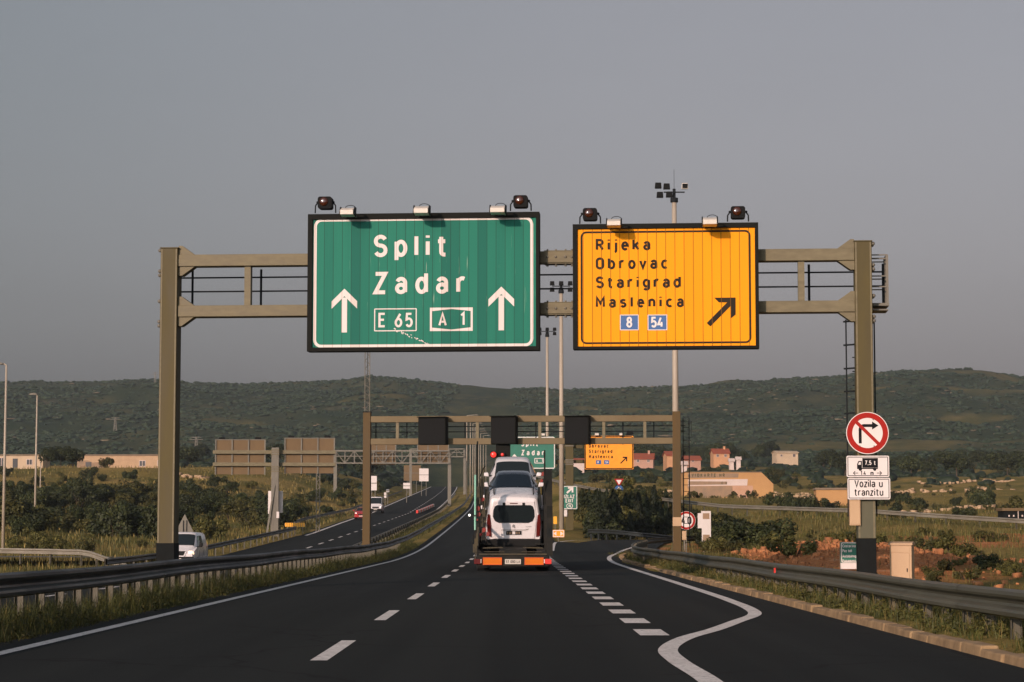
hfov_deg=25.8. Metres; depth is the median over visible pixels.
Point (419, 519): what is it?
guardrail
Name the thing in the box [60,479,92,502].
bush
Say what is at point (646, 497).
pine tree
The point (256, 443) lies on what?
direction sign
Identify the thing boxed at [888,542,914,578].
roadside cabinet
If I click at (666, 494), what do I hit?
pine tree
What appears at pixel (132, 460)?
long building
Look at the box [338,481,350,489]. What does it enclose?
bush
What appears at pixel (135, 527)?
bush
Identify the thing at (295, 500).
bush
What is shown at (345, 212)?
sign lamp
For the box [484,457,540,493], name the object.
white car
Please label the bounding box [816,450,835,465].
tree
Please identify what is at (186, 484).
bush
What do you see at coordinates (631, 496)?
pine tree
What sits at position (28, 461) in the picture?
window
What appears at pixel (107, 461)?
bush
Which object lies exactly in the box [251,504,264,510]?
bush
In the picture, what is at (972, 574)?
shrub
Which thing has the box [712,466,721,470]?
bush
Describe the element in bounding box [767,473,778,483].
bush
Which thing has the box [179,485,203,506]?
bush
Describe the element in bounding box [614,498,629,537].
pine tree
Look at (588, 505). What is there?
pine tree
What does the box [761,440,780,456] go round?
tree
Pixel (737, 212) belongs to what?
warning lantern
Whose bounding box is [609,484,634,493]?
bush
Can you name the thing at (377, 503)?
white van
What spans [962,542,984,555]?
shrub
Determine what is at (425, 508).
lane barrier
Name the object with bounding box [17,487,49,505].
bush
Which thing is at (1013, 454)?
tree
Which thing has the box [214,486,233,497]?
bush
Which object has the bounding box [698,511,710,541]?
information sign
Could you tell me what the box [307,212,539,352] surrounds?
direction sign
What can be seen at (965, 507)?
dry stone wall
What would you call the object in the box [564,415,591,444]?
signal box
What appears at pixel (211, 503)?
bush
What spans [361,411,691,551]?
signal gantry
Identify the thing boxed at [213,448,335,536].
cantilever gantry
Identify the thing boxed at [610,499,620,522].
pine tree
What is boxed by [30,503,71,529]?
bush
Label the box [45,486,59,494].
bush
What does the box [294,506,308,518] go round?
bush
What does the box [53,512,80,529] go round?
bush
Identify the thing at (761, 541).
shrub
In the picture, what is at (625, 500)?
pine tree
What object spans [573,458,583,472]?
house
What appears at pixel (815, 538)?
shrub
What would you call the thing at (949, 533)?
shrub
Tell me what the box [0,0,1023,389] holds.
sky
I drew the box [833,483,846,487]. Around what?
bush
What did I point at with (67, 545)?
shrub
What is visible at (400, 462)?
truss gantry
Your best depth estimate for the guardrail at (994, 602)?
33.70 m
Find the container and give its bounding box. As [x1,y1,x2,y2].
[996,508,1023,522]
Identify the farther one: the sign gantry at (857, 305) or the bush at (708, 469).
the bush at (708, 469)
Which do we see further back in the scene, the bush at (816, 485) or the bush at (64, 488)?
the bush at (816, 485)
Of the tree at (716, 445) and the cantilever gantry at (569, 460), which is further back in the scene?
the tree at (716, 445)
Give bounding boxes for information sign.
[268,491,270,531]
[279,491,282,534]
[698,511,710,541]
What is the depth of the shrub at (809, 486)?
419.79 m
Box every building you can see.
[0,454,49,468]
[77,454,157,467]
[681,472,772,497]
[813,488,846,505]
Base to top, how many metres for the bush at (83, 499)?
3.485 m
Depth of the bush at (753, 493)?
330.00 m
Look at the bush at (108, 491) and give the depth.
277.47 m
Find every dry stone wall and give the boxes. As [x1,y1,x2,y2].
[179,472,208,478]
[773,494,813,498]
[774,491,811,494]
[890,487,1015,492]
[901,504,995,512]
[917,479,1013,483]
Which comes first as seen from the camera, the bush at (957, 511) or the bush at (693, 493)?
the bush at (957, 511)
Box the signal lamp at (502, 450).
[490,444,509,457]
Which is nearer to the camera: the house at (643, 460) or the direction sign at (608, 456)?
the direction sign at (608, 456)
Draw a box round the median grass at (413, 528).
[376,506,466,543]
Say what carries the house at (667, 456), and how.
on the ground at (476, 401)
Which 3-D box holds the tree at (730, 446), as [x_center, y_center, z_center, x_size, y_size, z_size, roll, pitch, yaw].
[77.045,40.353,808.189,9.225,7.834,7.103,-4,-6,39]
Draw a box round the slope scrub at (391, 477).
[50,454,1023,491]
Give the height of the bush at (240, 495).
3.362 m
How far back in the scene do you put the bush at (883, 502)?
307.40 m
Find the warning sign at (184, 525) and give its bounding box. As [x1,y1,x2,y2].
[179,515,192,531]
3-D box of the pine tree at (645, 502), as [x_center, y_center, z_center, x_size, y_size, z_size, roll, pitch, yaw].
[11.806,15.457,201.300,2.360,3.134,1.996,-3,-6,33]
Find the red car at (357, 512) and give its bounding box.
[353,507,361,518]
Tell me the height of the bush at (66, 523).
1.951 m
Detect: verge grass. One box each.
[0,541,419,645]
[610,550,1023,652]
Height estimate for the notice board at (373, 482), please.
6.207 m
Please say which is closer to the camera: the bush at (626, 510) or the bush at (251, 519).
the bush at (626, 510)
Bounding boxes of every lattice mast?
[315,473,320,531]
[363,352,371,412]
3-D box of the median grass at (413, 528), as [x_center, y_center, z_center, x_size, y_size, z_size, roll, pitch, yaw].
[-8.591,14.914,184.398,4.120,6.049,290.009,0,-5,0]
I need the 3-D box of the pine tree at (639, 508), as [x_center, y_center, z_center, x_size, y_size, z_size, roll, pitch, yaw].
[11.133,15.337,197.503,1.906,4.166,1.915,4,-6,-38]
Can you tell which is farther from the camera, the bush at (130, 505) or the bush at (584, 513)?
the bush at (130, 505)
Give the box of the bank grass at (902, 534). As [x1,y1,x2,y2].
[577,489,1023,588]
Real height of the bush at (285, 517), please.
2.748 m
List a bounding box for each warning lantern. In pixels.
[315,196,335,212]
[510,195,531,210]
[579,208,600,223]
[727,206,748,221]
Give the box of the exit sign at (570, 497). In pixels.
[564,486,576,508]
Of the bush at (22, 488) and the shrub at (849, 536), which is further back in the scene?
the bush at (22, 488)
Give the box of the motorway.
[0,484,1023,681]
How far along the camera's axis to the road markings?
31.30 m
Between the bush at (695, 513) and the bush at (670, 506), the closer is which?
the bush at (695, 513)
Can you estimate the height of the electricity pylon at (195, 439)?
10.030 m
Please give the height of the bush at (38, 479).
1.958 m
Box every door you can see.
[13,459,17,468]
[850,499,859,523]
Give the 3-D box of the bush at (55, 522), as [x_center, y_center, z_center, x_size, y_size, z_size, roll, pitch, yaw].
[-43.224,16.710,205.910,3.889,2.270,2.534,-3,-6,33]
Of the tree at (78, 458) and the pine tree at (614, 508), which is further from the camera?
the tree at (78, 458)
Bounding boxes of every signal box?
[418,416,448,444]
[489,416,518,443]
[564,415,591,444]
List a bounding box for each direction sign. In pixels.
[215,437,265,474]
[284,436,334,473]
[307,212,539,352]
[371,445,395,464]
[417,445,448,461]
[510,436,554,468]
[573,222,758,350]
[584,436,632,468]
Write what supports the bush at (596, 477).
on the ground at (476, 401)
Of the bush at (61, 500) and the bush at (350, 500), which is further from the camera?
the bush at (350, 500)
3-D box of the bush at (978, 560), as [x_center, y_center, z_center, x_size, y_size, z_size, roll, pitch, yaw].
[13.448,6.314,64.077,0.774,0.549,0.944,2,-5,-23]
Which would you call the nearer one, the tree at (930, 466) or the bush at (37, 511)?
the bush at (37, 511)
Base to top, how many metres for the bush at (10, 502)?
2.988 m
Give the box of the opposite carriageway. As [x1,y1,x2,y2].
[1,487,457,615]
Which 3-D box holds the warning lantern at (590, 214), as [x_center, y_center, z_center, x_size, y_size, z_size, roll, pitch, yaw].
[1.670,-2.668,47.870,0.477,0.322,0.297,0,-5,4]
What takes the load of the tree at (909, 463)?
on the ground at (476, 401)
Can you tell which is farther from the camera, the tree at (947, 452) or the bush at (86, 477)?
the tree at (947, 452)
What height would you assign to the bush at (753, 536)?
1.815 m
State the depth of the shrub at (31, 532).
173.62 m
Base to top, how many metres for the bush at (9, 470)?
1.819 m
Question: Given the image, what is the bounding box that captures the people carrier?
[481,486,542,548]
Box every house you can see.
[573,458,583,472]
[633,450,654,467]
[662,451,672,470]
[681,456,701,469]
[681,461,687,471]
[709,446,730,467]
[728,458,734,469]
[735,457,741,469]
[771,451,798,464]
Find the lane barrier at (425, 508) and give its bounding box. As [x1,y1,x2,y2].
[416,504,433,512]
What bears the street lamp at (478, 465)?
on the ground at (476, 401)
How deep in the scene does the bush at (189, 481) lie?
324.38 m
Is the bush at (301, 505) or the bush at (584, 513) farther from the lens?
the bush at (301, 505)
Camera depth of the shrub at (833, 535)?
82.55 m
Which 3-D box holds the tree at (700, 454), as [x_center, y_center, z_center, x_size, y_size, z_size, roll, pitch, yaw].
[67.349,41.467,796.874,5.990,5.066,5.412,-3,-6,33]
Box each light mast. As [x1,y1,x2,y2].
[540,328,555,435]
[550,281,572,529]
[655,182,687,455]
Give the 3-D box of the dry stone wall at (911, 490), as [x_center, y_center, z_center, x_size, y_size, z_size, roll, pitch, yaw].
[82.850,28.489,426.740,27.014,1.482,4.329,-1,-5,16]
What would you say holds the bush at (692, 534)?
on the ground at (476, 401)
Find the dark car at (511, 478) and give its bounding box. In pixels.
[484,470,542,500]
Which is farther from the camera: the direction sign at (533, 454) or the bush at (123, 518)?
the bush at (123, 518)
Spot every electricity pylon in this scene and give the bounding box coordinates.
[111,417,118,430]
[190,437,202,446]
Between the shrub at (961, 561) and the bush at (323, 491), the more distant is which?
the bush at (323, 491)
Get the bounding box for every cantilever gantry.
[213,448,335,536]
[555,444,583,529]
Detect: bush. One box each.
[0,468,13,475]
[0,480,14,489]
[0,487,12,499]
[0,499,27,527]
[0,499,52,523]
[7,514,28,536]
[12,513,44,534]
[13,482,46,500]
[14,483,33,488]
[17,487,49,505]
[29,475,44,483]
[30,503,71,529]
[31,504,53,529]
[39,491,75,507]
[44,483,58,487]
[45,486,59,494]
[45,511,60,528]
[49,485,67,504]
[51,505,65,513]
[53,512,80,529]
[57,480,65,485]
[59,475,66,481]
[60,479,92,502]
[60,514,82,532]
[64,474,93,484]
[66,501,105,514]
[67,482,97,508]
[72,507,98,530]
[72,518,105,533]
[78,466,98,476]
[83,480,114,502]
[84,487,106,502]
[85,505,107,519]
[86,502,149,536]
[95,483,118,500]
[96,473,106,481]
[97,502,116,527]
[99,457,114,467]
[108,499,140,517]
[114,480,142,497]
[114,493,134,504]
[116,487,149,505]
[118,509,156,536]
[121,469,137,478]
[128,480,150,492]
[137,506,194,538]
[144,500,156,507]
[146,491,157,501]
[147,481,153,490]
[157,493,193,511]
[179,482,192,487]
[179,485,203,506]
[179,489,195,502]
[180,478,194,485]
[181,502,205,517]
[191,484,214,493]
[191,511,215,526]
[192,515,229,539]
[193,494,208,505]
[196,494,224,513]
[201,490,220,497]
[205,491,225,498]
[206,474,227,486]
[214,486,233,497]
[219,501,247,519]
[222,483,238,492]
[226,480,239,488]
[226,492,247,501]
[227,497,254,505]
[228,501,255,517]
[233,492,267,508]
[238,509,262,527]
[244,481,257,488]
[244,507,266,524]
[251,490,267,496]
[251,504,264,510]
[253,496,267,504]
[257,502,296,528]
[266,507,297,528]
[283,500,299,511]
[285,496,305,503]
[288,498,300,502]
[292,493,303,497]
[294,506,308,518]
[295,502,312,513]
[304,488,322,500]
[313,487,325,497]
[317,474,326,482]
[320,505,334,512]
[327,488,346,499]
[328,478,350,486]
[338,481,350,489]
[347,478,359,488]
[347,491,357,498]
[347,497,356,504]
[574,504,586,522]
[577,489,592,497]
[577,496,592,507]
[577,505,589,521]
[582,511,623,524]
[583,508,624,539]
[588,473,607,482]
[603,472,618,481]
[607,486,636,502]
[608,475,635,488]
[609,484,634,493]
[620,505,639,520]
[630,503,660,530]
[634,488,650,493]
[635,485,652,492]
[639,471,654,478]
[643,474,657,482]
[646,488,664,502]
[662,501,686,519]
[687,491,697,497]
[688,509,733,522]
[688,516,736,535]
[690,519,729,544]
[694,518,722,543]
[699,466,712,471]
[711,512,732,523]
[711,528,732,550]
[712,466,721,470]
[719,522,784,548]
[725,518,780,545]
[727,491,737,497]
[731,517,798,541]
[745,490,758,497]
[763,467,775,475]
[763,492,794,511]
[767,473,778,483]
[771,468,785,479]
[786,477,798,483]
[789,494,817,512]
[806,498,828,511]
[808,482,823,488]
[819,500,840,507]
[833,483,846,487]
[875,495,891,505]
[879,502,907,517]
[890,490,908,501]
[895,494,906,502]
[903,496,928,508]
[949,497,962,505]
[951,507,977,515]
[965,487,995,504]
[970,494,997,506]
[971,552,998,568]
[1001,495,1023,507]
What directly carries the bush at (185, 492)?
on the ground at (476, 401)
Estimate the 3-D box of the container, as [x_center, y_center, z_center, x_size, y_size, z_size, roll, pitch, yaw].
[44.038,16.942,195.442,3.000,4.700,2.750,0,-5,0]
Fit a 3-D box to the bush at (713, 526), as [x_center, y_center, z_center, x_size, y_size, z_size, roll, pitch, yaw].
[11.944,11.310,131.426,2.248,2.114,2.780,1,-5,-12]
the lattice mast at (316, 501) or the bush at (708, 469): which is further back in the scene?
the bush at (708, 469)
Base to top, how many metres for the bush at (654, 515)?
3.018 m
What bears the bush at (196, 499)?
on the ground at (476, 401)
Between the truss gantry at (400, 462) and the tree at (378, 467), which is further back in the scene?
the tree at (378, 467)
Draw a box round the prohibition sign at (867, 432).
[846,412,888,453]
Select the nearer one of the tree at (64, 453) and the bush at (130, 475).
the bush at (130, 475)
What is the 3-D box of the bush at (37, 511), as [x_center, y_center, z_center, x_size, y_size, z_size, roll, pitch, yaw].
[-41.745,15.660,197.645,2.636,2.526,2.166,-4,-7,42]
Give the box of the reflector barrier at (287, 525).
[285,523,305,534]
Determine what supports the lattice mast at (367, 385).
on the ground at (476, 401)
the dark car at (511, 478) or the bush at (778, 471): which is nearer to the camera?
the dark car at (511, 478)
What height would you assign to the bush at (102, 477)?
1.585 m
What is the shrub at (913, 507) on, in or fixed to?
on the ground at (476, 401)
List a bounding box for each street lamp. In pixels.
[0,362,6,547]
[29,393,37,506]
[466,414,477,498]
[470,422,470,497]
[472,422,480,495]
[478,445,478,485]
[480,433,487,477]
[483,435,489,466]
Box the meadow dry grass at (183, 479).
[0,464,399,570]
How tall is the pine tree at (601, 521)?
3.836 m
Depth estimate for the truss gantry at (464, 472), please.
518.88 m
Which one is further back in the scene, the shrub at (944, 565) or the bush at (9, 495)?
the bush at (9, 495)
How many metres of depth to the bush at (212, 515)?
218.05 m
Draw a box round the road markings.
[0,487,761,681]
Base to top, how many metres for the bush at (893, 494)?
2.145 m
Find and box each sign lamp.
[339,205,356,217]
[413,203,430,215]
[489,203,506,215]
[606,216,621,228]
[702,215,717,227]
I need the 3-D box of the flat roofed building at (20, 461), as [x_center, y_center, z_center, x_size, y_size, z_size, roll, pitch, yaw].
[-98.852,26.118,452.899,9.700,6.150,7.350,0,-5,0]
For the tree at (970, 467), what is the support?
on the ground at (476, 401)
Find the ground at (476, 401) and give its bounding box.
[0,369,1023,653]
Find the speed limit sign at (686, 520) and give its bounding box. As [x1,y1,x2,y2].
[681,511,695,549]
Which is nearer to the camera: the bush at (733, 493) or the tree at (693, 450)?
the bush at (733, 493)
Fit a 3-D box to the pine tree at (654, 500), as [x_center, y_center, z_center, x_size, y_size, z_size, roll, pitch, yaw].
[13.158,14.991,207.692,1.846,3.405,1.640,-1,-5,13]
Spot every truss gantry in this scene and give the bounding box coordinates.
[333,450,450,505]
[409,448,465,495]
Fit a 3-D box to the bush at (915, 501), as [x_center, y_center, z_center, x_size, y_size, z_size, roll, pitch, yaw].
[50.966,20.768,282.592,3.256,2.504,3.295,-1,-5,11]
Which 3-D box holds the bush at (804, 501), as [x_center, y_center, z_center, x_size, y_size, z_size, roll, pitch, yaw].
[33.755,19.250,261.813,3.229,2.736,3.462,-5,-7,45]
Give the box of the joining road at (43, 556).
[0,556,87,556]
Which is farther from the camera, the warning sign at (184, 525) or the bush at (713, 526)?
the warning sign at (184, 525)
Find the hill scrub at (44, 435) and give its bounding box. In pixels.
[0,367,1023,485]
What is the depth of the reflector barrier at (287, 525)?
203.32 m
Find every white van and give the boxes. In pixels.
[178,532,207,558]
[371,497,383,512]
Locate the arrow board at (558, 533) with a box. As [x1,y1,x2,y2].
[553,530,563,541]
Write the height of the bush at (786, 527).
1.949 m
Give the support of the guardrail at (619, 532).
on the ground at (476, 401)
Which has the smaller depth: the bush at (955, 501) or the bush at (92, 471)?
the bush at (955, 501)
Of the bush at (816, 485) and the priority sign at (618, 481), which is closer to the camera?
the priority sign at (618, 481)
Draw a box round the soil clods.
[725,537,1023,587]
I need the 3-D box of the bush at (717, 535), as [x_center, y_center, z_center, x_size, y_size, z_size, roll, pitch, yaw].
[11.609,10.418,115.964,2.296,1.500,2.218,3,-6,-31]
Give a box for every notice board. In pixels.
[371,476,376,496]
[403,483,409,502]
[404,465,420,492]
[419,468,428,495]
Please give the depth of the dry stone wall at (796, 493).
394.12 m
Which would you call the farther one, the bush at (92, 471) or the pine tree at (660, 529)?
the bush at (92, 471)
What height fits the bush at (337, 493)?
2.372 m
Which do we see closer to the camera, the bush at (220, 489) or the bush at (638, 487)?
the bush at (638, 487)
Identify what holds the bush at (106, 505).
on the ground at (476, 401)
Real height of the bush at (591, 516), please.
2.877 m
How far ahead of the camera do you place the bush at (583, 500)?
208.65 m
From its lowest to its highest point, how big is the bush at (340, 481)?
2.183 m
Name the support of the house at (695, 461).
on the ground at (476, 401)
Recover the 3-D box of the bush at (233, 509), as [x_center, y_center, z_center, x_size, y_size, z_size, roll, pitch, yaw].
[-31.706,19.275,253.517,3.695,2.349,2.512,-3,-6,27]
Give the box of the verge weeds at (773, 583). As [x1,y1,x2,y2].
[608,547,1023,648]
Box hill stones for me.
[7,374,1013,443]
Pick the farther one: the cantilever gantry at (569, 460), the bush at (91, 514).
the bush at (91, 514)
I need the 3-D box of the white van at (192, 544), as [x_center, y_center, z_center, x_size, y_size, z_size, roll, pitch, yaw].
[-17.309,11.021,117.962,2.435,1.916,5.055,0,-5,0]
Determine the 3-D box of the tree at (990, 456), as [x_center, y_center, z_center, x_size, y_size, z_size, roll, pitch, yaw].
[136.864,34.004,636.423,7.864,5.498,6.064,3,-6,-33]
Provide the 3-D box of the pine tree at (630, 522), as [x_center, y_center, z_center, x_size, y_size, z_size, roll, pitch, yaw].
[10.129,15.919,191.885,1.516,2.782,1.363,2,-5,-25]
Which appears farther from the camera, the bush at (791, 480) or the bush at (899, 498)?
the bush at (791, 480)
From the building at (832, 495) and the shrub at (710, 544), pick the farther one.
the building at (832, 495)
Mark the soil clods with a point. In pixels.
(929, 554)
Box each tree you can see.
[38,447,56,467]
[51,446,77,465]
[66,447,85,467]
[179,447,199,462]
[188,446,204,457]
[196,443,211,456]
[266,447,270,457]
[267,443,283,459]
[337,454,347,471]
[346,453,362,465]
[355,459,372,471]
[371,465,385,475]
[573,448,583,457]
[576,448,583,456]
[583,489,597,534]
[583,496,611,539]
[583,500,590,515]
[585,493,615,539]
[609,489,615,502]
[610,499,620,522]
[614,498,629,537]
[621,492,631,508]
[623,511,639,539]
[628,490,634,504]
[632,492,651,532]
[633,445,644,452]
[641,496,651,516]
[642,446,663,459]
[643,511,654,533]
[644,493,650,506]
[648,485,659,513]
[651,445,669,460]
[654,503,667,534]
[661,488,668,503]
[663,502,672,534]
[671,443,690,455]
[685,447,698,455]
[695,451,705,458]
[706,445,722,458]
[708,443,722,447]
[718,442,737,455]
[736,450,750,460]
[753,446,766,456]
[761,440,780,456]
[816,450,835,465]
[821,448,836,463]
[828,456,835,466]
[831,452,852,475]
[889,457,897,465]
[895,455,923,472]
[907,452,917,458]
[921,461,937,470]
[923,455,936,464]
[934,451,952,464]
[937,452,970,475]
[953,461,974,472]
[968,450,987,461]
[979,451,1003,463]
[988,460,1006,472]
[996,455,1018,475]
[1003,453,1018,471]
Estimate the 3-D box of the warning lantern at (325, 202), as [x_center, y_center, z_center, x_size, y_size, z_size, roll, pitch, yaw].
[-4.025,-2.933,48.334,0.477,0.343,0.297,0,-5,4]
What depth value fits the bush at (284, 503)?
277.61 m
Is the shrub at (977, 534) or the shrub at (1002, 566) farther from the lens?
the shrub at (977, 534)
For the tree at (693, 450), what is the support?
on the ground at (476, 401)
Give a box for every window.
[26,459,31,464]
[139,460,145,466]
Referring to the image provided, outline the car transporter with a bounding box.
[468,441,552,569]
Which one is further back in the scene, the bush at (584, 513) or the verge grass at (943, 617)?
the bush at (584, 513)
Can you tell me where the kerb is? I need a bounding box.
[619,553,1023,667]
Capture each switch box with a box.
[682,531,685,550]
[849,499,860,525]
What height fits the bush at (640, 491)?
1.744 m
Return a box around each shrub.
[6,536,28,547]
[22,526,45,538]
[25,543,37,548]
[30,531,54,543]
[38,534,63,548]
[62,540,70,548]
[74,539,95,551]
[136,540,147,546]
[148,477,157,482]
[336,501,345,506]
[698,536,728,553]
[722,540,743,553]
[733,542,755,549]
[754,536,765,548]
[764,531,818,556]
[777,482,786,487]
[805,484,813,489]
[805,535,824,541]
[808,529,817,534]
[819,532,837,541]
[836,530,855,541]
[876,534,887,542]
[895,536,914,541]
[907,503,923,512]
[914,535,924,544]
[914,536,936,550]
[916,527,933,535]
[921,565,944,575]
[924,570,941,581]
[932,503,948,510]
[932,535,966,556]
[935,558,955,570]
[937,529,956,542]
[950,559,964,565]
[951,556,967,562]
[953,565,981,579]
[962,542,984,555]
[972,530,995,541]
[982,504,993,509]
[982,561,999,568]
[994,533,1008,541]
[994,559,1003,565]
[995,559,1014,571]
[1001,561,1022,575]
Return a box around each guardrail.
[0,490,471,615]
[0,548,125,566]
[104,491,401,565]
[128,493,455,588]
[537,476,1023,528]
[588,529,672,540]
[631,536,1023,639]
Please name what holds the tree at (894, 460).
on the ground at (476, 401)
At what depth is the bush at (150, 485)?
328.22 m
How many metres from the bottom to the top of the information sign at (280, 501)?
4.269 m
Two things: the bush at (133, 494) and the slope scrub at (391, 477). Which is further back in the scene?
the slope scrub at (391, 477)
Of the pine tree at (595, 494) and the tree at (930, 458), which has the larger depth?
the tree at (930, 458)
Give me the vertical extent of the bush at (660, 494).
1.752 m
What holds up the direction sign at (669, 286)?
attached to the sign gantry at (857, 305)
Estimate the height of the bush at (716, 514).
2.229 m
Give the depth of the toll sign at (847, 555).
61.72 m
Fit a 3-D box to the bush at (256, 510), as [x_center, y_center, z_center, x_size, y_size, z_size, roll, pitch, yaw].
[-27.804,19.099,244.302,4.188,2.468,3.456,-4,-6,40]
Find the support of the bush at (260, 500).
on the ground at (476, 401)
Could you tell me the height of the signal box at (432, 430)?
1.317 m
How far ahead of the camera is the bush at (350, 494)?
401.38 m
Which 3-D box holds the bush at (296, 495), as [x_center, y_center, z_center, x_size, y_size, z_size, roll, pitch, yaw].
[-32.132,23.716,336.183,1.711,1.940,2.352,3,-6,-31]
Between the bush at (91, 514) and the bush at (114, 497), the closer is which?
the bush at (91, 514)
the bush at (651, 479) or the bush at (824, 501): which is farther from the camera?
the bush at (651, 479)
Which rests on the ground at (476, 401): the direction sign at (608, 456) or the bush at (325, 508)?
the bush at (325, 508)
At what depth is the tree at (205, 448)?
782.84 m
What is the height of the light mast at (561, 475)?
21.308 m
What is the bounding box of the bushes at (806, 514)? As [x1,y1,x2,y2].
[564,480,1023,589]
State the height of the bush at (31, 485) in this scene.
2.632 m
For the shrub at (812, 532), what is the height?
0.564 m
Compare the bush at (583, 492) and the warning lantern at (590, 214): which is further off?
the bush at (583, 492)
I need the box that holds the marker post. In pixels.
[553,516,556,529]
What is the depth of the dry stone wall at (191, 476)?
416.15 m
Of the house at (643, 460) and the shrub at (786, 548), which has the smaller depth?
the shrub at (786, 548)
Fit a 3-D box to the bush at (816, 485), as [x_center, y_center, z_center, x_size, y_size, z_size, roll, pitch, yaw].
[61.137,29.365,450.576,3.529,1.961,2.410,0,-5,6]
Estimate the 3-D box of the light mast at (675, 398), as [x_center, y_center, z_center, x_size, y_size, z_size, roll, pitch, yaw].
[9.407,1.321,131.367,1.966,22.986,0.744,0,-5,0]
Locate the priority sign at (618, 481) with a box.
[615,479,622,489]
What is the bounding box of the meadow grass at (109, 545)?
[0,496,353,572]
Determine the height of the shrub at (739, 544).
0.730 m
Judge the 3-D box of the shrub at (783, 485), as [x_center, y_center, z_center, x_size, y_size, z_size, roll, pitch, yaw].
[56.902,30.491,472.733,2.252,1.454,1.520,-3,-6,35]
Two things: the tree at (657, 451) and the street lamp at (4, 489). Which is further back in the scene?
the tree at (657, 451)
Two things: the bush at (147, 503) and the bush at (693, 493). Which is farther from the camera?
the bush at (693, 493)
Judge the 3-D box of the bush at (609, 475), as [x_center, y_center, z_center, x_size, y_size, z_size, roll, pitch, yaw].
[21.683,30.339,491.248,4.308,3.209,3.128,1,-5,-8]
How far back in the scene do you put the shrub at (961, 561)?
64.61 m
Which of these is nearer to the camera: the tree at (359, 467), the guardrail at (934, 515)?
the guardrail at (934, 515)
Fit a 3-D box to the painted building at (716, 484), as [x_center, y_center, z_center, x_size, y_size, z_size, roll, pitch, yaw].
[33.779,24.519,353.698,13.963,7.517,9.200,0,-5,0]
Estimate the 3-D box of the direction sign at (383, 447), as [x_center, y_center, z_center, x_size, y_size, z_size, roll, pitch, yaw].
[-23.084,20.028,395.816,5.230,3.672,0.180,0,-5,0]
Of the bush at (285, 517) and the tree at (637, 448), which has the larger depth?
the tree at (637, 448)
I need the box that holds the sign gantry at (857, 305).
[153,239,888,587]
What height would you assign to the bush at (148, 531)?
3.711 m
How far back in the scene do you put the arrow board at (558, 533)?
157.41 m
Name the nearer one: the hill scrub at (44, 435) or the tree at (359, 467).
the tree at (359, 467)
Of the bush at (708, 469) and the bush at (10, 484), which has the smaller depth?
the bush at (10, 484)
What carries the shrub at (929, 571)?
on the ground at (476, 401)
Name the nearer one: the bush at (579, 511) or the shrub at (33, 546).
the shrub at (33, 546)
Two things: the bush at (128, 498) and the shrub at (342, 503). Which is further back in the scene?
the shrub at (342, 503)
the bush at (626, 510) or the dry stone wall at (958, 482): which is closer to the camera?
the bush at (626, 510)
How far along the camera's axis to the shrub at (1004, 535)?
116.14 m
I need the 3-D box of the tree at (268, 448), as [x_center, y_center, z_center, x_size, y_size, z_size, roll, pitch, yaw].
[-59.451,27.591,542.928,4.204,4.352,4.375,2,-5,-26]
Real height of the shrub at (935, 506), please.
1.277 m
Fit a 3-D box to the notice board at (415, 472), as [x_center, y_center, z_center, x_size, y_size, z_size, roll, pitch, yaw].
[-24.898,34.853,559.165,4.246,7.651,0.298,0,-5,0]
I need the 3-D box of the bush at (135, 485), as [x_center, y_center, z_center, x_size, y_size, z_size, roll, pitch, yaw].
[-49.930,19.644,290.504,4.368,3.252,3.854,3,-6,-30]
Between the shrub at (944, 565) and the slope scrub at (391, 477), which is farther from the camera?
the slope scrub at (391, 477)
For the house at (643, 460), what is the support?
on the ground at (476, 401)
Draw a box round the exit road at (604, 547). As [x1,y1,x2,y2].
[580,540,663,561]
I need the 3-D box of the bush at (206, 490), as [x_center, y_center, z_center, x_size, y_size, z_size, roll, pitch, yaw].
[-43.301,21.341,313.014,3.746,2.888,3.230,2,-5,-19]
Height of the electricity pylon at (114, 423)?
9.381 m
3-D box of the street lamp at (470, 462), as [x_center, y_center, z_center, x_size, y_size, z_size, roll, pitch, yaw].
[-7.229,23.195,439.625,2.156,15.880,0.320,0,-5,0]
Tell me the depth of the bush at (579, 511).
198.88 m
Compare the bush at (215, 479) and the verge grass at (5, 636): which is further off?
the bush at (215, 479)
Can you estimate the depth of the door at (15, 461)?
449.49 m
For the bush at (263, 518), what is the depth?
229.28 m
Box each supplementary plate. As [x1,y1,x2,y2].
[846,456,888,476]
[847,478,889,498]
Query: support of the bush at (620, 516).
on the ground at (476, 401)
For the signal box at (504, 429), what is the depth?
105.08 m
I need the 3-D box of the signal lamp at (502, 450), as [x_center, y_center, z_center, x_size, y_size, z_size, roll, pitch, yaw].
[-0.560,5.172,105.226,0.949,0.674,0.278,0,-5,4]
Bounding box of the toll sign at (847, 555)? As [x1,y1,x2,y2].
[840,542,856,569]
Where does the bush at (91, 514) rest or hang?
on the ground at (476, 401)
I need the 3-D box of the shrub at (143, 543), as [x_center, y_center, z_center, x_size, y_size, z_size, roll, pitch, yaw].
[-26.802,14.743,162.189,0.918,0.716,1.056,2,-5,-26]
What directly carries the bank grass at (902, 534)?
on the ground at (476, 401)

